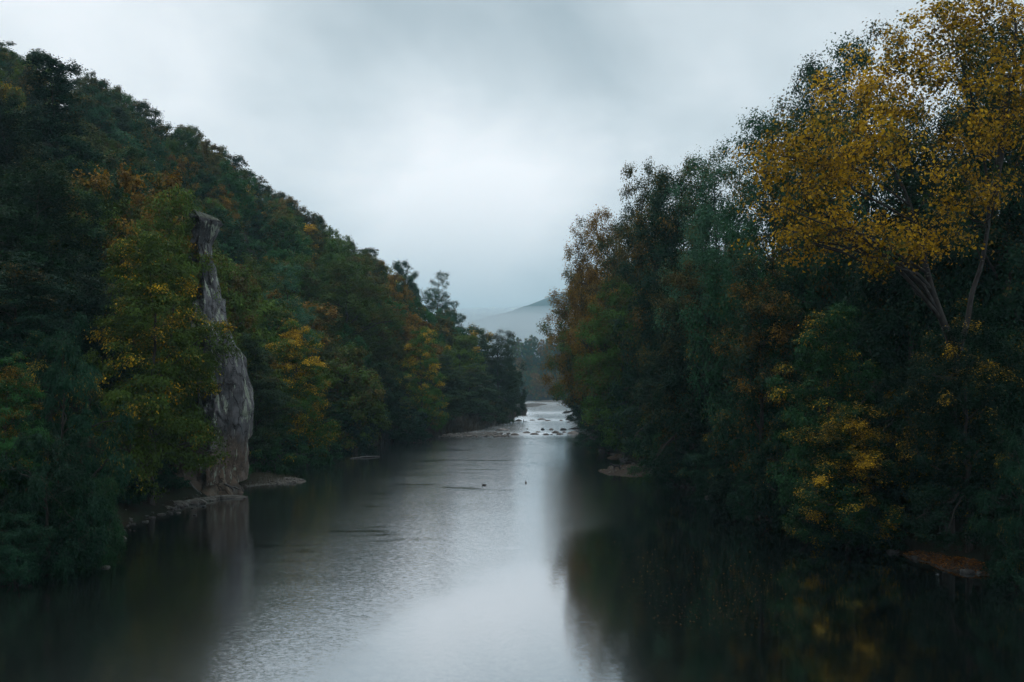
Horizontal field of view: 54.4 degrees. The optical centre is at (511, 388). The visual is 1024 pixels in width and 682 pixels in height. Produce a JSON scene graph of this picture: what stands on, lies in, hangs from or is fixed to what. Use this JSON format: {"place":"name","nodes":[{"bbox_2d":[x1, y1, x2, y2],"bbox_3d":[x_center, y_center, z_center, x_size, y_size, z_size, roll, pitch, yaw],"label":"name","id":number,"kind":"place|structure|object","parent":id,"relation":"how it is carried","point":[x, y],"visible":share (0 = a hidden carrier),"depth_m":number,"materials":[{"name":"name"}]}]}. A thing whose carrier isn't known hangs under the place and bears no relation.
{"place":"outdoors","nodes":[
{"label":"outdoors","id":0,"kind":"place"},
{"bbox_2d":[0,401,1023,681],"bbox_3d":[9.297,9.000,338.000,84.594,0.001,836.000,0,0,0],"label":"river water","id":1,"kind":"structure","parent":0,"point":[434,559],"depth_m":43.76,"materials":[{"name":"grey liquid"}]},
{"bbox_2d":[0,129,1023,581],"bbox_3d":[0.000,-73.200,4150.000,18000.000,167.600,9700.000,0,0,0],"label":"ground","id":2,"kind":"structure","parent":0,"point":[142,509],"depth_m":71.24,"materials":[{"name":"brown soil"}]},
{"bbox_2d":[0,509,58,586],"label":"willow","id":3,"kind":"object","parent":2,"relation":"on","point":[21,565],"visible":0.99,"depth_m":45.91,"materials":[{"name":"green plant"}]},
{"bbox_2d":[0,93,61,261],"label":"alder tree","id":4,"kind":"object","parent":2,"relation":"on","point":[8,156],"visible":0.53,"depth_m":104.85,"materials":[{"name":"green plant"}]},
{"bbox_2d":[2,64,61,132],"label":"oak tree","id":5,"kind":"object","parent":2,"relation":"on","point":[33,98],"visible":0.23,"depth_m":170.80,"materials":[{"name":"green plant"}]},
{"bbox_2d":[0,351,66,526],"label":"beech tree","id":6,"kind":"object","parent":2,"relation":"on","point":[17,412],"visible":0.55,"depth_m":50.89,"materials":[{"name":"green plant"}]},
{"bbox_2d":[0,248,99,409],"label":"beech tree","id":7,"kind":"object","parent":2,"relation":"on","point":[11,341],"visible":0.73,"depth_m":69.71,"materials":[{"name":"green plant"}]},
{"bbox_2d":[0,48,111,268],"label":"hornbeam tree","id":8,"kind":"object","parent":2,"relation":"on","point":[55,131],"visible":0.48,"depth_m":117.23,"materials":[{"name":"green plant"}]},
{"bbox_2d":[0,428,120,581],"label":"willow","id":9,"kind":"object","parent":2,"relation":"on","point":[72,533],"visible":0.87,"depth_m":48.30,"materials":[{"name":"green plant"}]},
{"bbox_2d":[0,153,129,330],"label":"alder tree","id":10,"kind":"object","parent":2,"relation":"on","point":[31,235],"visible":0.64,"depth_m":87.29,"materials":[{"name":"green plant"}]},
{"bbox_2d":[3,310,138,532],"bbox_3d":[-25.695,2.330,56.881,9.614,13.900,6.965,0,0,26],"label":"willow","id":11,"kind":"object","parent":2,"relation":"on","point":[77,389],"visible":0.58,"depth_m":56.31,"materials":[{"name":"green plant"}]},
{"bbox_2d":[22,252,147,408],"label":"alder tree","id":12,"kind":"object","parent":2,"relation":"on","point":[84,278],"visible":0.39,"depth_m":78.61,"materials":[{"name":"green plant"}]},
{"bbox_2d":[51,118,118,172],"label":"oak tree","id":13,"kind":"object","parent":2,"relation":"on","point":[96,142],"visible":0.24,"depth_m":162.47,"materials":[{"name":"green plant"}]},
{"bbox_2d":[48,475,128,571],"bbox_3d":[-21.667,7.277,50.962,3.878,5.781,4.662,0,0,-17],"label":"willow","id":14,"kind":"object","parent":2,"relation":"on","point":[118,541],"visible":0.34,"depth_m":50.54,"materials":[{"name":"green plant"}]},
{"bbox_2d":[33,164,149,357],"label":"oak tree","id":15,"kind":"object","parent":2,"relation":"on","point":[103,183],"visible":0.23,"depth_m":96.45,"materials":[{"name":"green plant"}]},
{"bbox_2d":[58,91,126,150],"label":"oak tree","id":16,"kind":"object","parent":2,"relation":"on","point":[94,115],"visible":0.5,"depth_m":187.67,"materials":[{"name":"green plant"}]},
{"bbox_2d":[59,76,127,126],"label":"oak tree","id":17,"kind":"object","parent":2,"relation":"on","point":[93,88],"visible":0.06,"depth_m":204.17,"materials":[{"name":"green plant"}]},
{"bbox_2d":[40,168,148,272],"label":"oak tree","id":18,"kind":"object","parent":2,"relation":"on","point":[118,196],"visible":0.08,"depth_m":121.76,"materials":[{"name":"green plant"}]},
{"bbox_2d":[93,144,167,215],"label":"oak tree","id":19,"kind":"object","parent":2,"relation":"on","point":[116,158],"visible":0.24,"depth_m":156.69,"materials":[{"name":"green plant"}]},
{"bbox_2d":[112,472,155,504],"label":"shrub","id":20,"kind":"object","parent":2,"relation":"on","point":[137,498],"visible":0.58,"depth_m":69.06,"materials":[{"name":"green plant"}]},
{"bbox_2d":[110,115,170,181],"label":"oak tree","id":21,"kind":"object","parent":2,"relation":"on","point":[126,139],"visible":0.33,"depth_m":179.40,"materials":[{"name":"green plant"}]},
{"bbox_2d":[128,109,170,153],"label":"oak tree","id":22,"kind":"object","parent":2,"relation":"on","point":[160,129],"visible":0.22,"depth_m":212.86,"materials":[{"name":"green plant"}]},
{"bbox_2d":[128,98,174,149],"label":"oak tree","id":23,"kind":"object","parent":2,"relation":"on","point":[143,105],"visible":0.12,"depth_m":225.10,"materials":[{"name":"green plant"}]},
{"bbox_2d":[95,159,218,362],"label":"oak tree","id":24,"kind":"object","parent":2,"relation":"on","point":[140,201],"visible":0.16,"depth_m":100.66,"materials":[{"name":"green plant"}]},
{"bbox_2d":[70,227,249,504],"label":"beech tree","id":25,"kind":"object","parent":2,"relation":"on","point":[152,414],"visible":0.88,"depth_m":72.00,"materials":[{"name":"green plant"}]},
{"bbox_2d":[138,451,188,489],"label":"shrub","id":26,"kind":"object","parent":2,"relation":"on","point":[162,479],"visible":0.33,"depth_m":77.81,"materials":[{"name":"green plant"}]},
{"bbox_2d":[100,183,235,466],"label":"beech tree","id":27,"kind":"object","parent":2,"relation":"on","point":[174,237],"visible":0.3,"depth_m":84.96,"materials":[{"name":"green plant"}]},
{"bbox_2d":[155,126,206,184],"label":"oak tree","id":28,"kind":"object","parent":2,"relation":"on","point":[179,136],"visible":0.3,"depth_m":213.98,"materials":[{"name":"green plant"}]},
{"bbox_2d":[160,152,202,210],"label":"oak tree","id":29,"kind":"object","parent":2,"relation":"on","point":[193,183],"visible":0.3,"depth_m":185.93,"materials":[{"name":"green plant"}]},
{"bbox_2d":[175,154,223,206],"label":"oak tree","id":30,"kind":"object","parent":2,"relation":"on","point":[205,186],"visible":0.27,"depth_m":199.05,"materials":[{"name":"green plant"}]},
{"bbox_2d":[171,209,253,495],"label":"rock pinnacle","id":31,"kind":"object","parent":2,"relation":"on","point":[228,409],"visible":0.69,"depth_m":85.53,"materials":[{"name":"stone"}]},
{"bbox_2d":[201,184,240,228],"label":"oak tree","id":32,"kind":"object","parent":2,"relation":"on","point":[224,200],"visible":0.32,"depth_m":198.58,"materials":[{"name":"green plant"}]},
{"bbox_2d":[204,158,258,230],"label":"oak tree","id":33,"kind":"object","parent":2,"relation":"on","point":[236,187],"visible":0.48,"depth_m":204.88,"materials":[{"name":"green plant"}]},
{"bbox_2d":[198,205,270,278],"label":"oak tree","id":34,"kind":"object","parent":2,"relation":"on","point":[232,243],"visible":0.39,"depth_m":170.17,"materials":[{"name":"green plant"}]},
{"bbox_2d":[194,249,289,366],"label":"oak tree","id":35,"kind":"object","parent":2,"relation":"on","point":[273,312],"visible":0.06,"depth_m":130.76,"materials":[{"name":"green plant"}]},
{"bbox_2d":[224,154,264,198],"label":"oak tree","id":36,"kind":"object","parent":2,"relation":"on","point":[236,159],"visible":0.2,"depth_m":265.85,"materials":[{"name":"green plant"}]},
{"bbox_2d":[214,250,287,420],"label":"oak tree","id":37,"kind":"object","parent":2,"relation":"on","point":[248,320],"visible":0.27,"depth_m":111.25,"materials":[{"name":"green plant"}]},
{"bbox_2d":[237,331,306,467],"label":"beech tree","id":38,"kind":"object","parent":2,"relation":"on","point":[267,380],"visible":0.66,"depth_m":106.67,"materials":[{"name":"green plant"}]},
{"bbox_2d":[245,286,306,378],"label":"oak tree","id":39,"kind":"object","parent":2,"relation":"on","point":[271,320],"visible":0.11,"depth_m":141.82,"materials":[{"name":"green plant"}]},
{"bbox_2d":[248,422,311,474],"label":"shrub","id":40,"kind":"object","parent":2,"relation":"on","point":[281,465],"visible":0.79,"depth_m":106.50,"materials":[{"name":"green plant"}]},
{"bbox_2d":[253,212,314,278],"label":"oak tree","id":41,"kind":"object","parent":2,"relation":"on","point":[282,252],"visible":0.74,"depth_m":198.07,"materials":[{"name":"green plant"}]},
{"bbox_2d":[246,261,325,405],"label":"poplar tree","id":42,"kind":"object","parent":2,"relation":"on","point":[295,302],"visible":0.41,"depth_m":147.12,"materials":[{"name":"green plant"}]},
{"bbox_2d":[253,317,341,464],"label":"beech tree","id":43,"kind":"object","parent":2,"relation":"on","point":[306,424],"visible":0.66,"depth_m":116.39,"materials":[{"name":"green plant"}]},
{"bbox_2d":[271,252,326,318],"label":"oak tree","id":44,"kind":"object","parent":2,"relation":"on","point":[300,260],"visible":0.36,"depth_m":179.37,"materials":[{"name":"green plant"}]},
{"bbox_2d":[264,431,344,467],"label":"shrub","id":45,"kind":"object","parent":2,"relation":"on","point":[320,453],"visible":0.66,"depth_m":115.73,"materials":[{"name":"green plant"}]},
{"bbox_2d":[298,223,327,271],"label":"oak tree","id":46,"kind":"object","parent":2,"relation":"on","point":[312,230],"visible":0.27,"depth_m":222.24,"materials":[{"name":"green plant"}]},
{"bbox_2d":[278,302,359,388],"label":"oak tree","id":47,"kind":"object","parent":2,"relation":"on","point":[327,351],"visible":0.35,"depth_m":160.46,"materials":[{"name":"green plant"}]},
{"bbox_2d":[310,392,360,452],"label":"beech tree","id":48,"kind":"object","parent":2,"relation":"on","point":[339,414],"visible":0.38,"depth_m":138.15,"materials":[{"name":"green plant"}]},
{"bbox_2d":[314,238,367,320],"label":"oak tree","id":49,"kind":"object","parent":2,"relation":"on","point":[335,251],"visible":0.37,"depth_m":207.23,"materials":[{"name":"green plant"}]},
{"bbox_2d":[300,341,392,451],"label":"oak tree","id":50,"kind":"object","parent":2,"relation":"on","point":[347,387],"visible":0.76,"depth_m":140.51,"materials":[{"name":"green plant"}]},
{"bbox_2d":[291,256,405,365],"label":"alder tree","id":51,"kind":"object","parent":2,"relation":"on","point":[351,311],"visible":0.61,"depth_m":178.38,"materials":[{"name":"green plant"}]},
{"bbox_2d":[331,322,374,395],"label":"oak tree","id":52,"kind":"object","parent":2,"relation":"on","point":[368,359],"visible":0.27,"depth_m":172.59,"materials":[{"name":"green plant"}]},
{"bbox_2d":[327,413,382,453],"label":"shrub","id":53,"kind":"object","parent":2,"relation":"on","point":[364,443],"visible":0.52,"depth_m":138.80,"materials":[{"name":"green plant"}]},
{"bbox_2d":[356,287,408,350],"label":"oak tree","id":54,"kind":"object","parent":2,"relation":"on","point":[389,302],"visible":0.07,"depth_m":199.03,"materials":[{"name":"green plant"}]},
{"bbox_2d":[348,360,419,442],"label":"alder tree","id":55,"kind":"object","parent":2,"relation":"on","point":[397,416],"visible":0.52,"depth_m":163.90,"materials":[{"name":"green plant"}]},
{"bbox_2d":[370,330,411,383],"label":"oak tree","id":56,"kind":"object","parent":2,"relation":"on","point":[395,349],"visible":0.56,"depth_m":187.73,"materials":[{"name":"green plant"}]},
{"bbox_2d":[386,272,414,340],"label":"oak tree","id":57,"kind":"object","parent":2,"relation":"on","point":[403,290],"visible":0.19,"depth_m":233.28,"materials":[{"name":"green plant"}]},
{"bbox_2d":[375,407,435,442],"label":"shrub","id":58,"kind":"object","parent":2,"relation":"on","point":[419,432],"visible":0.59,"depth_m":165.95,"materials":[{"name":"green plant"}]},
{"bbox_2d":[390,258,423,307],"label":"oak tree","id":59,"kind":"object","parent":2,"relation":"on","point":[398,265],"visible":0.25,"depth_m":333.43,"materials":[{"name":"green plant"}]},
{"bbox_2d":[380,312,444,390],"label":"oak tree","id":60,"kind":"object","parent":2,"relation":"on","point":[410,326],"visible":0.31,"depth_m":203.96,"materials":[{"name":"green plant"}]},
{"bbox_2d":[363,411,475,442],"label":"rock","id":61,"kind":"object","parent":2,"relation":"on","point":[455,425],"visible":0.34,"depth_m":198.71,"materials":[{"name":"grey stone"}]},
{"bbox_2d":[391,325,452,430],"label":"beech tree","id":62,"kind":"object","parent":2,"relation":"on","point":[426,399],"visible":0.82,"depth_m":184.25,"materials":[{"name":"green plant"}]},
{"bbox_2d":[405,297,445,358],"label":"oak tree","id":63,"kind":"object","parent":2,"relation":"on","point":[427,316],"visible":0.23,"depth_m":229.25,"materials":[{"name":"green plant"}]},
{"bbox_2d":[404,354,472,420],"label":"beech tree","id":64,"kind":"object","parent":2,"relation":"on","point":[449,390],"visible":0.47,"depth_m":198.53,"materials":[{"name":"green plant"}]},
{"bbox_2d":[421,270,460,334],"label":"poplar tree","id":65,"kind":"object","parent":2,"relation":"on","point":[433,304],"visible":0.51,"depth_m":289.72,"materials":[{"name":"green plant"}]},
{"bbox_2d":[431,315,477,365],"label":"oak tree","id":66,"kind":"object","parent":2,"relation":"on","point":[447,329],"visible":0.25,"depth_m":247.24,"materials":[{"name":"green plant"}]},
{"bbox_2d":[445,334,487,390],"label":"oak tree","id":67,"kind":"object","parent":2,"relation":"on","point":[465,344],"visible":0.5,"depth_m":239.24,"materials":[{"name":"green plant"}]},
{"bbox_2d":[452,324,499,382],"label":"oak tree","id":68,"kind":"object","parent":2,"relation":"on","point":[474,331],"visible":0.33,"depth_m":268.31,"materials":[{"name":"green plant"}]},
{"bbox_2d":[446,363,511,422],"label":"beech tree","id":69,"kind":"object","parent":2,"relation":"on","point":[473,397],"visible":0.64,"depth_m":223.97,"materials":[{"name":"green plant"}]},
{"bbox_2d":[474,328,526,415],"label":"alder tree","id":70,"kind":"object","parent":2,"relation":"on","point":[502,374],"visible":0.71,"depth_m":260.23,"materials":[{"name":"green plant"}]},
{"bbox_2d":[536,258,598,431],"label":"alder tree","id":71,"kind":"object","parent":2,"relation":"on","point":[563,315],"visible":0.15,"depth_m":184.56,"materials":[{"name":"green plant"}]},
{"bbox_2d":[546,315,601,424],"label":"alder tree","id":72,"kind":"object","parent":2,"relation":"on","point":[562,393],"visible":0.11,"depth_m":178.63,"materials":[{"name":"green plant"}]},
{"bbox_2d":[552,214,615,419],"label":"alder tree","id":73,"kind":"object","parent":2,"relation":"on","point":[577,282],"visible":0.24,"depth_m":171.73,"materials":[{"name":"green plant"}]},
{"bbox_2d":[563,204,640,404],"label":"poplar tree","id":74,"kind":"object","parent":2,"relation":"on","point":[594,272],"visible":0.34,"depth_m":151.24,"materials":[{"name":"green plant"}]},
{"bbox_2d":[570,365,637,451],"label":"beech tree","id":75,"kind":"object","parent":2,"relation":"on","point":[577,442],"visible":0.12,"depth_m":139.69,"materials":[{"name":"green plant"}]},
{"bbox_2d":[579,211,637,407],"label":"alder tree","id":76,"kind":"object","parent":2,"relation":"on","point":[599,292],"visible":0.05,"depth_m":163.87,"materials":[{"name":"green plant"}]},
{"bbox_2d":[571,276,665,457],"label":"alder tree","id":77,"kind":"object","parent":2,"relation":"on","point":[604,359],"visible":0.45,"depth_m":126.44,"materials":[{"name":"green plant"}]},
{"bbox_2d":[591,156,686,374],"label":"poplar tree","id":78,"kind":"object","parent":2,"relation":"on","point":[649,172],"visible":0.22,"depth_m":135.81,"materials":[{"name":"green plant"}]},
{"bbox_2d":[601,180,680,398],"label":"alder tree","id":79,"kind":"object","parent":2,"relation":"on","point":[628,209],"visible":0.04,"depth_m":149.83,"materials":[{"name":"green plant"}]},
{"bbox_2d":[603,165,704,448],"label":"alder tree","id":80,"kind":"object","parent":2,"relation":"on","point":[639,314],"visible":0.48,"depth_m":116.89,"materials":[{"name":"green plant"}]},
{"bbox_2d":[624,388,729,481],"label":"willow","id":81,"kind":"object","parent":2,"relation":"on","point":[654,448],"visible":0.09,"depth_m":96.68,"materials":[{"name":"green plant"}]},
{"bbox_2d":[622,151,736,387],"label":"alder tree","id":82,"kind":"object","parent":2,"relation":"on","point":[689,184],"visible":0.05,"depth_m":125.35,"materials":[{"name":"green plant"}]},
{"bbox_2d":[624,257,736,485],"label":"alder tree","id":83,"kind":"object","parent":2,"relation":"on","point":[692,425],"visible":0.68,"depth_m":90.51,"materials":[{"name":"green plant"}]},
{"bbox_2d":[647,144,768,463],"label":"alder tree","id":84,"kind":"object","parent":2,"relation":"on","point":[705,217],"visible":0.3,"depth_m":96.88,"materials":[{"name":"green plant"}]},
{"bbox_2d":[675,89,848,452],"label":"alder tree","id":85,"kind":"object","parent":2,"relation":"on","point":[751,230],"visible":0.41,"depth_m":81.14,"materials":[{"name":"green plant"}]},
{"bbox_2d":[708,249,823,519],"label":"alder tree","id":86,"kind":"object","parent":2,"relation":"on","point":[751,311],"visible":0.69,"depth_m":69.11,"materials":[{"name":"green plant"}]},
{"bbox_2d":[724,439,815,526],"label":"willow","id":87,"kind":"object","parent":2,"relation":"on","point":[754,510],"visible":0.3,"depth_m":65.83,"materials":[{"name":"green plant"}]},
{"bbox_2d":[752,383,851,532],"bbox_3d":[18.549,4.825,62.105,7.433,10.651,5.386,0,0,36],"label":"willow","id":88,"kind":"object","parent":2,"relation":"on","point":[763,491],"visible":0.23,"depth_m":62.56,"materials":[{"name":"green plant"}]},
{"bbox_2d":[738,50,879,399],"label":"alder tree","id":89,"kind":"object","parent":2,"relation":"on","point":[806,68],"visible":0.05,"depth_m":89.44,"materials":[{"name":"green plant"}]},
{"bbox_2d":[755,301,893,544],"bbox_3d":[18.737,2.293,60.047,8.175,15.064,9.043,0,0,7],"label":"beech tree","id":90,"kind":"object","parent":2,"relation":"on","point":[846,389],"visible":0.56,"depth_m":59.21,"materials":[{"name":"green plant"}]},
{"bbox_2d":[799,464,891,549],"bbox_3d":[19.768,7.078,57.815,5.315,5.865,6.391,0,0,37],"label":"willow","id":91,"kind":"object","parent":2,"relation":"on","point":[811,524],"visible":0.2,"depth_m":56.41,"materials":[{"name":"green plant"}]},
{"bbox_2d":[778,400,914,551],"bbox_3d":[18.876,5.407,56.184,7.453,9.501,7.109,0,0,4],"label":"alder tree","id":92,"kind":"object","parent":2,"relation":"on","point":[841,439],"visible":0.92,"depth_m":55.27,"materials":[{"name":"green plant"}]},
{"bbox_2d":[749,10,947,445],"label":"alder tree","id":93,"kind":"object","parent":2,"relation":"on","point":[839,287],"visible":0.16,"depth_m":76.68,"materials":[{"name":"green plant"}]},
{"bbox_2d":[819,492,913,551],"bbox_3d":[20.142,7.794,55.971,5.777,4.074,4.600,0,0,2],"label":"shrub","id":94,"kind":"object","parent":2,"relation":"on","point":[873,542],"visible":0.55,"depth_m":54.93,"materials":[{"name":"green plant"}]},
{"bbox_2d":[723,0,1023,546],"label":"birch tree","id":95,"kind":"object","parent":2,"relation":"on","point":[964,29],"visible":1,"depth_m":51.90,"materials":[{"name":"yellow plant"}]},
{"bbox_2d":[855,352,949,524],"bbox_3d":[22.919,3.149,57.911,5.813,10.723,8.024,0,0,25],"label":"willow","id":96,"kind":"object","parent":2,"relation":"on","point":[882,405],"visible":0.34,"depth_m":56.69,"materials":[{"name":"green plant"}]},
{"bbox_2d":[809,96,1006,488],"bbox_3d":[26.531,-5.459,66.135,12.915,26.650,13.638,0,0,3],"label":"alder tree","id":97,"kind":"object","parent":2,"relation":"on","point":[896,319],"visible":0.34,"depth_m":64.83,"materials":[{"name":"green plant"}]},
{"bbox_2d":[903,551,1000,574],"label":"leafy bank","id":98,"kind":"structure","parent":2,"relation":"on","point":[974,566],"depth_m":49.95,"materials":[{"name":"plant"}]},
{"bbox_2d":[903,549,987,573],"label":"fallen leaves","id":99,"kind":"object","parent":98,"relation":"on","point":[949,558],"visible":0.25,"depth_m":50.54,"materials":[{"name":"orange plant"}]},
{"bbox_2d":[888,317,1023,552],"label":"alder tree","id":100,"kind":"object","parent":2,"relation":"on","point":[943,464],"visible":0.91,"depth_m":50.63,"materials":[{"name":"green plant"}]},
{"bbox_2d":[894,1,1023,361],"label":"alder tree","id":101,"kind":"object","parent":2,"relation":"on","point":[968,53],"visible":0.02,"depth_m":68.74,"materials":[{"name":"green plant"}]},
{"bbox_2d":[897,28,1023,504],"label":"alder tree","id":102,"kind":"object","parent":2,"relation":"on","point":[1013,261],"visible":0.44,"depth_m":59.40,"materials":[{"name":"green plant"}]},
{"bbox_2d":[900,295,1023,517],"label":"alder tree","id":103,"kind":"object","parent":2,"relation":"on","point":[978,323],"visible":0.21,"depth_m":55.40,"materials":[{"name":"green plant"}]},
{"bbox_2d":[986,548,1023,590],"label":"shrub","id":104,"kind":"object","parent":2,"relation":"on","point":[1005,568],"visible":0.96,"depth_m":44.92,"materials":[{"name":"green plant"}]},
{"bbox_2d":[0,0,1023,325],"label":"sky","id":105,"kind":"structure","parent":0,"point":[466,139],"materials":[{"name":"grey"}]},
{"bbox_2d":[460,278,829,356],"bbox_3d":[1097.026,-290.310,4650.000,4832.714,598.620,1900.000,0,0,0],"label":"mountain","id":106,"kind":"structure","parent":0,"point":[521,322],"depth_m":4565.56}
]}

